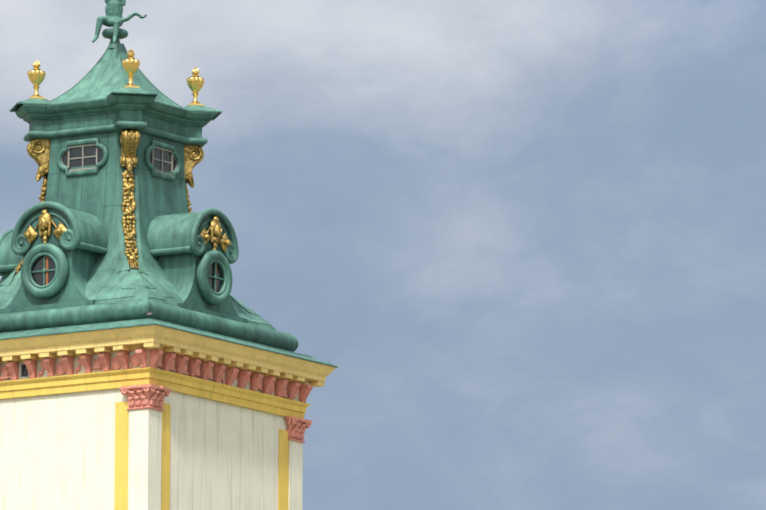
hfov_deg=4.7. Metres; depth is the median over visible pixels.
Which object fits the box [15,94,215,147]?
lantern cornice
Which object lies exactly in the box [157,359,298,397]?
trophies
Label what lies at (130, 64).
urn
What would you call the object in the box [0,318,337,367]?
drip edge
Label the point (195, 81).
urn
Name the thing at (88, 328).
cleats
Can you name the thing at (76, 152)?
lantern window
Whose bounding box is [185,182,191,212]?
corner garland
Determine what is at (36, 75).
urn
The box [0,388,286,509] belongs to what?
tower walls
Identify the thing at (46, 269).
wood dormer bar
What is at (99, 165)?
lantern window frame
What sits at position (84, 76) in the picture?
hip seam
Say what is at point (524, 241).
sky
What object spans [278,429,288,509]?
vertical trim strip
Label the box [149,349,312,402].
frieze consoles
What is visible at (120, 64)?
hip seam
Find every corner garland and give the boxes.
[14,176,46,275]
[121,168,138,268]
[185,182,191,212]
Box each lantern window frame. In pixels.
[57,138,108,176]
[144,140,180,180]
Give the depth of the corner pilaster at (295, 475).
199.39 m
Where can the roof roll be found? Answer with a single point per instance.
(74, 316)
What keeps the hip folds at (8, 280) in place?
on the roof shaft
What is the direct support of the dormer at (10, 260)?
attached to the roof shaft
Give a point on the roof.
(103, 78)
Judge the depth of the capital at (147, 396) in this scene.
194.98 m
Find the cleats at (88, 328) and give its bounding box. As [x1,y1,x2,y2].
[12,321,154,335]
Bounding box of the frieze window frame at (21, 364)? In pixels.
[20,363,28,378]
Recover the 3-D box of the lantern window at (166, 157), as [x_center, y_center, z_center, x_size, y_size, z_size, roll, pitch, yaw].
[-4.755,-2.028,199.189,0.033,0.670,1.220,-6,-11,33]
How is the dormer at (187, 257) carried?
attached to the roof shaft
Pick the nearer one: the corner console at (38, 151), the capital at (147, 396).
the capital at (147, 396)
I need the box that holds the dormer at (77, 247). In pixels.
[0,201,107,313]
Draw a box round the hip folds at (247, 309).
[230,295,269,324]
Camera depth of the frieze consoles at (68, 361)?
195.87 m
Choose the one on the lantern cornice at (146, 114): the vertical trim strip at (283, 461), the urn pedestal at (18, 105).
the urn pedestal at (18, 105)
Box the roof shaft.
[0,129,276,330]
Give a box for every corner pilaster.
[128,408,161,509]
[288,440,302,509]
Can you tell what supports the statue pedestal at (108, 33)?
on the roof
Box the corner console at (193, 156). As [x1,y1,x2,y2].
[184,145,203,187]
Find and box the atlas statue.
[92,0,146,42]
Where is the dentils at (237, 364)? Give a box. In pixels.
[164,347,324,386]
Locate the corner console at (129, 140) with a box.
[120,129,139,170]
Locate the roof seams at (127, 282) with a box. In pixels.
[95,254,173,300]
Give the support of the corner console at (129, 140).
attached to the roof shaft
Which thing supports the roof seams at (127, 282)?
on the roof shaft
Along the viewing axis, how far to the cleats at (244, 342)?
197.45 m
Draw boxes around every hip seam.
[51,45,108,100]
[117,42,128,93]
[123,43,182,107]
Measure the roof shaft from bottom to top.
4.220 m
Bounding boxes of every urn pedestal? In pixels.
[9,98,56,111]
[106,87,157,97]
[183,105,221,119]
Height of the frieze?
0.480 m
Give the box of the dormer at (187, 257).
[147,208,247,323]
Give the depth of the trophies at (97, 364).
195.93 m
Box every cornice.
[0,324,335,384]
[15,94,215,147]
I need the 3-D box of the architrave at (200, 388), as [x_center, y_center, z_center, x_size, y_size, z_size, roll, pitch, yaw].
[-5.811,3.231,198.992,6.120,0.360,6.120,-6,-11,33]
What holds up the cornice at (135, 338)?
on the frieze
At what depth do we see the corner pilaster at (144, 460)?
194.84 m
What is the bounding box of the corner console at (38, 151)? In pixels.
[27,139,49,180]
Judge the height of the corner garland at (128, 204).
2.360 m
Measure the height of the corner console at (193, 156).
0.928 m
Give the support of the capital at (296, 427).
on the corner pilaster at (295, 475)
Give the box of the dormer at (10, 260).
[0,229,22,285]
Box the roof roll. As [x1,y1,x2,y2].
[0,299,298,351]
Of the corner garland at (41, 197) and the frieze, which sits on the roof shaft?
the corner garland at (41, 197)
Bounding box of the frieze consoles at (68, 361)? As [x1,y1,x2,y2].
[6,348,147,379]
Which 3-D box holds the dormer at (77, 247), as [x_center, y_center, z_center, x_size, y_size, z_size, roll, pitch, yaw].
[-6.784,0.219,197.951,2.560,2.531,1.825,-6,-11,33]
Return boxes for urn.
[27,60,45,98]
[122,49,139,87]
[186,67,204,105]
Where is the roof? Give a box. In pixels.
[53,42,181,107]
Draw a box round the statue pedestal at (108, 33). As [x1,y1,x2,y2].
[102,28,127,47]
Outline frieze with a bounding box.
[0,350,298,400]
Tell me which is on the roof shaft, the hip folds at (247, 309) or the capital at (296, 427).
the hip folds at (247, 309)
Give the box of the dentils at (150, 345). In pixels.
[2,342,159,361]
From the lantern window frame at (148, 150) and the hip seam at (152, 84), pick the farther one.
the hip seam at (152, 84)
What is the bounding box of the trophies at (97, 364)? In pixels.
[0,354,139,380]
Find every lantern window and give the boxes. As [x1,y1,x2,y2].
[62,143,102,171]
[149,146,176,175]
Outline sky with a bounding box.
[0,0,765,509]
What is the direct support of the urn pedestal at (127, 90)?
on the lantern cornice at (146, 114)
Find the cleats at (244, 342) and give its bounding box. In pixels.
[159,322,330,363]
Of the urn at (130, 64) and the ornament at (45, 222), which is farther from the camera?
the urn at (130, 64)
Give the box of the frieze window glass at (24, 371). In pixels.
[22,364,27,376]
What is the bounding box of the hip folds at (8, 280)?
[0,269,16,304]
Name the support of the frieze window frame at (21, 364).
attached to the frieze
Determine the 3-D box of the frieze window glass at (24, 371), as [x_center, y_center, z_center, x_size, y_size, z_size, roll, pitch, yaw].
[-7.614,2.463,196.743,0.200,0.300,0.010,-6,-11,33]
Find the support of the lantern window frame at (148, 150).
attached to the roof shaft
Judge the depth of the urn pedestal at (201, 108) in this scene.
200.08 m
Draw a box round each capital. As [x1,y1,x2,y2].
[119,384,171,411]
[284,416,311,442]
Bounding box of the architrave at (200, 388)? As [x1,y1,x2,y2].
[0,367,309,417]

